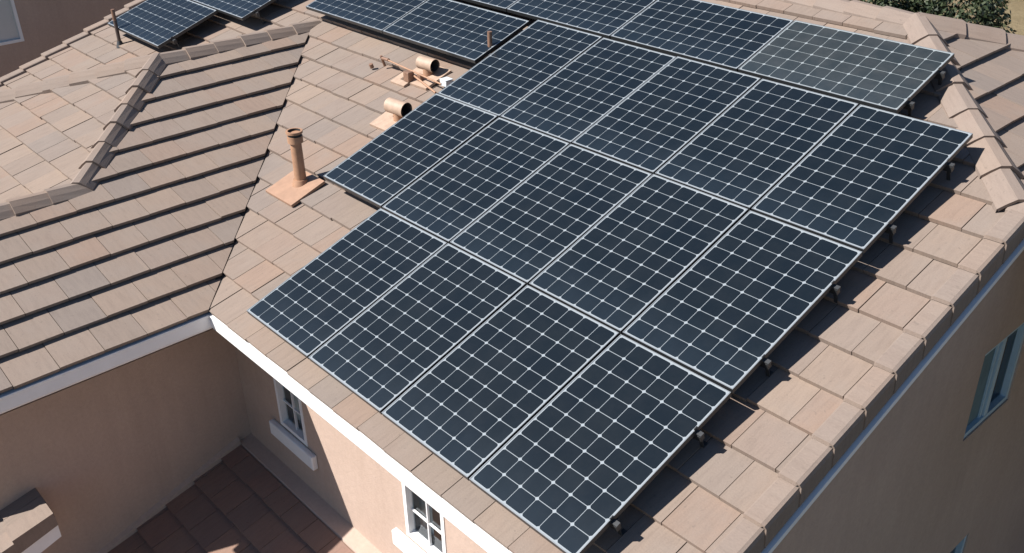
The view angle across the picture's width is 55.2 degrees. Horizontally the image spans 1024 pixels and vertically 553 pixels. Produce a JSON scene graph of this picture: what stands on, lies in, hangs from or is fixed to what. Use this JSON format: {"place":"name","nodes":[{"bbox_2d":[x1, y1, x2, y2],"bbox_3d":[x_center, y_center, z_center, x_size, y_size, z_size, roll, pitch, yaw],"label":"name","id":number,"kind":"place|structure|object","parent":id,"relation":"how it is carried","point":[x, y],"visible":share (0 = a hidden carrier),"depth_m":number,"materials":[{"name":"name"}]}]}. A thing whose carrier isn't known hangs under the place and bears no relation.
{"place":"outdoors","nodes":[
{"label":"outdoors","id":0,"kind":"place"},
{"bbox_2d":[859,0,1023,35],"bbox_3d":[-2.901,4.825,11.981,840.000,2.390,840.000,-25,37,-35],"label":"ground","id":1,"kind":"structure","parent":0,"point":[1016,7],"depth_m":37.56,"materials":[{"name":"beige soil"}]},
{"bbox_2d":[0,0,134,76],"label":"neighbouring house","id":2,"kind":"structure","parent":1,"relation":"on","point":[30,30],"depth_m":17.45,"materials":[{"name":"beige paint"}]},
{"bbox_2d":[0,0,23,45],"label":"window","id":3,"kind":"structure","parent":2,"relation":"in","point":[10,28],"depth_m":17.10,"materials":[{"name":"white paint"}]},
{"bbox_2d":[0,0,1023,552],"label":"house","id":4,"kind":"structure","parent":1,"relation":"on","point":[162,390],"depth_m":9.30,"materials":[{"name":"beige paint"}]},
{"bbox_2d":[110,9,122,47],"bbox_3d":[-5.744,-3.604,14.234,0.116,0.550,0.116,-25,37,-35],"label":"thin pole","id":5,"kind":"object","parent":4,"relation":"on","point":[119,40],"visible":0.97,"depth_m":14.22,"materials":[{"name":"metal"}]},
{"bbox_2d":[170,36,180,49],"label":"mounting rail","id":6,"kind":"object","parent":4,"relation":"attached to","point":[173,41],"visible":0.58,"depth_m":13.50,"materials":[{"name":"metal"}]},
{"bbox_2d":[108,0,217,47],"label":"solar panel","id":7,"kind":"object","parent":6,"relation":"on","point":[157,23],"visible":0.98,"depth_m":14.02,"materials":[{"name":"blue glass"}]},
{"bbox_2d":[252,9,265,23],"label":"mounting rail","id":8,"kind":"object","parent":4,"relation":"attached to","point":[256,14],"visible":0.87,"depth_m":13.48,"materials":[{"name":"metal"}]},
{"bbox_2d":[190,0,275,20],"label":"solar panel","id":9,"kind":"object","parent":8,"relation":"attached to","point":[242,10],"visible":1,"depth_m":13.64,"materials":[{"name":"blue glass"}]},
{"bbox_2d":[269,378,317,470],"bbox_3d":[-2.137,1.081,9.863,0.415,1.510,0.840,-25,37,-35],"label":"window","id":10,"kind":"structure","parent":4,"relation":"in","point":[289,405],"depth_m":10.05,"materials":[{"name":"white paint"}]},
{"bbox_2d":[265,128,324,206],"bbox_3d":[-2.273,-1.166,10.123,0.427,0.690,0.520,-25,37,-35],"label":"vent pipe","id":11,"kind":"object","parent":4,"relation":"on","point":[296,185],"visible":1,"depth_m":10.14,"materials":[{"name":"beige metal"}]},
{"bbox_2d":[369,97,411,131],"bbox_3d":[-1.266,-1.773,10.670,0.389,0.308,0.480,-25,37,-35],"label":"roof vent","id":12,"kind":"object","parent":4,"relation":"on","point":[396,110],"visible":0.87,"depth_m":10.64,"materials":[{"name":"beige metal"}]},
{"bbox_2d":[369,55,441,93],"bbox_3d":[-1.243,-2.327,11.295,0.215,0.220,1.348,-25,37,-35],"label":"conduit","id":13,"kind":"object","parent":4,"relation":"on","point":[408,75],"visible":1,"depth_m":11.22,"materials":[{"name":"beige metal"}]},
{"bbox_2d":[392,482,446,552],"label":"window","id":14,"kind":"structure","parent":4,"relation":"in","point":[424,525],"depth_m":8.73,"materials":[{"name":"white paint"}]},
{"bbox_2d":[401,56,451,90],"bbox_3d":[-0.992,-2.366,11.231,0.389,0.292,0.480,-25,37,-35],"label":"roof vent","id":15,"kind":"object","parent":4,"relation":"on","point":[428,67],"visible":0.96,"depth_m":11.17,"materials":[{"name":"beige metal"}]},
{"bbox_2d":[440,77,452,86],"bbox_3d":[-0.735,-2.179,10.991,0.110,0.082,0.120,-25,37,-35],"label":"junction box","id":16,"kind":"object","parent":4,"relation":"on","point":[445,81],"visible":0.87,"depth_m":10.95,"materials":[{"name":"white paint"}]},
{"bbox_2d":[487,31,492,52],"bbox_3d":[-0.244,-2.529,10.970,0.119,0.430,0.119,-25,37,-35],"label":"slim pipe","id":17,"kind":"object","parent":4,"relation":"on","point":[489,37],"visible":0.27,"depth_m":10.88,"materials":[{"name":"orange metal"}]},
{"bbox_2d":[609,515,626,535],"bbox_3d":[-0.669,0.868,7.475,0.158,0.224,4.078,-25,37,-35],"label":"mounting rail","id":18,"kind":"object","parent":4,"relation":"attached to","point":[615,525],"visible":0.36,"depth_m":6.11,"materials":[{"name":"metal"}]},
{"bbox_2d":[246,208,446,358],"bbox_3d":[-1.441,0.016,8.573,1.566,0.043,0.992,-41,45,-23],"label":"solar panel","id":19,"kind":"object","parent":18,"relation":"on","point":[318,301],"visible":1,"depth_m":8.53,"materials":[{"name":"black glass"}]},
{"bbox_2d":[308,243,525,414],"bbox_3d":[-0.763,0.369,7.912,1.566,0.042,0.992,-41,45,-23],"label":"solar panel","id":20,"kind":"object","parent":18,"relation":"attached to","point":[386,350],"visible":1,"depth_m":7.87,"materials":[{"name":"black glass"}]},
{"bbox_2d":[381,285,618,480],"bbox_3d":[-0.084,0.726,7.255,1.566,0.044,0.992,-41,45,-23],"label":"solar panel","id":21,"kind":"object","parent":18,"relation":"attached to","point":[470,405],"visible":1,"depth_m":7.21,"materials":[{"name":"dark blue silicon solar cells"},{"name":"glass"},{"name":"aluminum"}]},
{"bbox_2d":[469,334,731,552],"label":"solar panel","id":22,"kind":"object","parent":18,"relation":"attached to","point":[577,462],"visible":1,"depth_m":6.55,"materials":[{"name":"dark blue silicon solar cells"},{"name":"glass"},{"name":"aluminum"}]},
{"bbox_2d":[693,426,707,447],"bbox_3d":[-0.084,0.363,7.805,0.158,0.224,4.078,-25,37,-35],"label":"mounting rail","id":23,"kind":"object","parent":4,"relation":"attached to","point":[699,436],"visible":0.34,"depth_m":6.44,"materials":[{"name":"metal"}]},
{"bbox_2d":[507,12,914,116],"bbox_3d":[1.238,-2.590,10.555,0.157,0.225,6.610,-25,37,-35],"label":"mounting rail","id":24,"kind":"object","parent":4,"relation":"attached to","point":[909,106],"visible":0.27,"depth_m":8.37,"materials":[{"name":"metal"}]},
{"bbox_2d":[463,0,517,11],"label":"solar panel","id":25,"kind":"object","parent":24,"relation":"attached to","point":[502,5],"visible":1,"depth_m":11.66,"materials":[{"name":"blue glass"}]},
{"bbox_2d":[507,0,656,38],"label":"solar panel","id":26,"kind":"object","parent":24,"relation":"attached to","point":[607,19],"visible":1,"depth_m":10.91,"materials":[{"name":"dark blue silicon solar cells"},{"name":"glass"},{"name":"aluminum"}]},
{"bbox_2d":[610,0,793,71],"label":"solar panel","id":27,"kind":"object","parent":24,"relation":"attached to","point":[725,37],"visible":1,"depth_m":10.00,"materials":[{"name":"dark blue photovoltaic glass"},{"name":"silicon cells"},{"name":"aluminum frame"}]},
{"bbox_2d":[738,20,953,113],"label":"solar panel","id":28,"kind":"object","parent":24,"relation":"attached to","point":[892,76],"visible":1,"depth_m":8.92,"materials":[{"name":"dark blue photovoltaic glass"},{"name":"silicon cells"},{"name":"aluminum frame"}]},
{"bbox_2d":[759,354,773,376],"bbox_3d":[0.095,-0.263,8.427,0.158,0.224,5.088,-25,37,-35],"label":"mounting rail","id":29,"kind":"object","parent":4,"relation":"attached to","point":[766,363],"visible":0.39,"depth_m":6.74,"materials":[{"name":"metal"}]},
{"bbox_2d":[323,93,497,208],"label":"solar panel","id":30,"kind":"object","parent":29,"relation":"attached to","point":[399,156],"visible":1,"depth_m":9.81,"materials":[{"name":"black glass"}]},
{"bbox_2d":[382,117,569,243],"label":"solar panel","id":31,"kind":"object","parent":29,"relation":"attached to","point":[455,193],"visible":1,"depth_m":9.15,"materials":[{"name":"dark blue silicon solar cells"},{"name":"glass"},{"name":"aluminum"}]},
{"bbox_2d":[450,144,651,284],"bbox_3d":[0.341,-0.581,8.537,1.566,0.043,0.992,-41,45,-23],"label":"solar panel","id":32,"kind":"object","parent":29,"relation":"attached to","point":[535,224],"visible":1,"depth_m":8.49,"materials":[{"name":"dark blue silicon solar cells"},{"name":"glass"},{"name":"aluminum"}]},
{"bbox_2d":[529,174,748,333],"bbox_3d":[1.018,-0.228,7.876,1.566,0.042,0.992,-41,45,-23],"label":"solar panel","id":33,"kind":"object","parent":29,"relation":"attached to","point":[623,265],"visible":1,"depth_m":7.83,"materials":[{"name":"dark blue photovoltaic glass"},{"name":"silicon cells"},{"name":"aluminum frame"}]},
{"bbox_2d":[623,210,861,392],"bbox_3d":[1.697,0.129,7.219,1.566,0.043,0.992,-41,45,-23],"label":"solar panel","id":34,"kind":"object","parent":29,"relation":"attached to","point":[735,303],"visible":1,"depth_m":7.17,"materials":[{"name":"dark blue photovoltaic glass"},{"name":"silicon cells"},{"name":"aluminum frame"}]},
{"bbox_2d":[829,280,840,303],"bbox_3d":[0.680,-0.767,8.756,0.158,0.225,5.088,-25,37,-35],"label":"mounting rail","id":35,"kind":"object","parent":4,"relation":"attached to","point":[835,290],"visible":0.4,"depth_m":7.07,"materials":[{"name":"metal"}]},
{"bbox_2d":[885,220,896,243],"bbox_3d":[1.198,-1.215,9.049,0.158,0.225,5.088,-25,37,-35],"label":"mounting rail","id":36,"kind":"object","parent":4,"relation":"attached to","point":[891,230],"visible":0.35,"depth_m":7.36,"materials":[{"name":"metal"}]},
{"bbox_2d":[438,20,601,117],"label":"solar panel","id":37,"kind":"object","parent":36,"relation":"attached to","point":[507,76],"visible":1,"depth_m":10.44,"materials":[{"name":"dark blue silicon solar cells"},{"name":"glass"},{"name":"aluminum"}]},
{"bbox_2d":[500,38,675,143],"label":"solar panel","id":38,"kind":"object","parent":36,"relation":"attached to","point":[573,100],"visible":1,"depth_m":9.78,"materials":[{"name":"dark blue silicon solar cells"},{"name":"glass"},{"name":"aluminum"}]},
{"bbox_2d":[572,56,760,174],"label":"solar panel","id":39,"kind":"object","parent":36,"relation":"attached to","point":[662,116],"visible":1,"depth_m":9.11,"materials":[{"name":"dark blue photovoltaic glass"},{"name":"silicon cells"},{"name":"aluminum frame"}]},
{"bbox_2d":[655,79,858,210],"bbox_3d":[2.121,-1.181,8.498,1.566,0.043,0.992,-41,45,-23],"label":"solar panel","id":40,"kind":"object","parent":36,"relation":"attached to","point":[755,144],"visible":1,"depth_m":8.45,"materials":[{"name":"dark blue photovoltaic glass"},{"name":"silicon cells"},{"name":"aluminum frame"}]},
{"bbox_2d":[751,104,972,252],"bbox_3d":[2.799,-0.827,7.838,1.566,0.042,0.992,-41,45,-23],"label":"solar panel","id":41,"kind":"object","parent":36,"relation":"attached to","point":[859,177],"visible":1,"depth_m":7.79,"materials":[{"name":"dark blue photovoltaic glass"},{"name":"silicon cells"},{"name":"aluminum frame"}]},
{"bbox_2d":[934,67,945,84],"bbox_3d":[1.586,-2.890,10.751,0.157,0.225,6.610,-25,37,-35],"label":"mounting rail","id":42,"kind":"object","parent":4,"relation":"attached to","point":[940,76],"visible":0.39,"depth_m":8.57,"materials":[{"name":"metal"}]},
{"bbox_2d":[943,158,954,179],"bbox_3d":[1.783,-1.720,9.378,0.158,0.224,5.088,-25,37,-35],"label":"mounting rail","id":43,"kind":"object","parent":4,"relation":"attached to","point":[949,168],"visible":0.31,"depth_m":7.69,"materials":[{"name":"metal"}]},
{"bbox_2d":[953,536,966,552],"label":"window","id":44,"kind":"structure","parent":4,"relation":"in","point":[959,548],"depth_m":9.68,"materials":[{"name":"blue paint"}]},
{"bbox_2d":[964,323,1023,437],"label":"window","id":45,"kind":"structure","parent":4,"relation":"in","point":[983,406],"depth_m":8.48,"materials":[{"name":"blue paint"}]},
{"bbox_2d":[850,0,908,10],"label":"tree","id":46,"kind":"object","parent":1,"relation":"on","point":[874,2],"depth_m":22.75,"materials":[{"name":"green plant"}]},
{"bbox_2d":[872,0,1016,33],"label":"tree","id":47,"kind":"object","parent":1,"relation":"on","point":[986,12],"visible":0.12,"depth_m":22.12,"materials":[{"name":"green plant"}]},
{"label":"mounting rail","id":48,"kind":"object","parent":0,"visible":0},
{"bbox_2d":[306,0,426,32],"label":"solar panel","id":49,"kind":"object","parent":48,"relation":"attached to","point":[380,16],"visible":1,"depth_m":12.42,"materials":[{"name":"blue glass"}]},
{"bbox_2d":[383,0,529,63],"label":"solar panel","id":50,"kind":"object","parent":48,"relation":"attached to","point":[459,30],"visible":0.99,"depth_m":11.46,"materials":[{"name":"dark blue silicon solar cells"},{"name":"glass"},{"name":"aluminum"}]}
]}

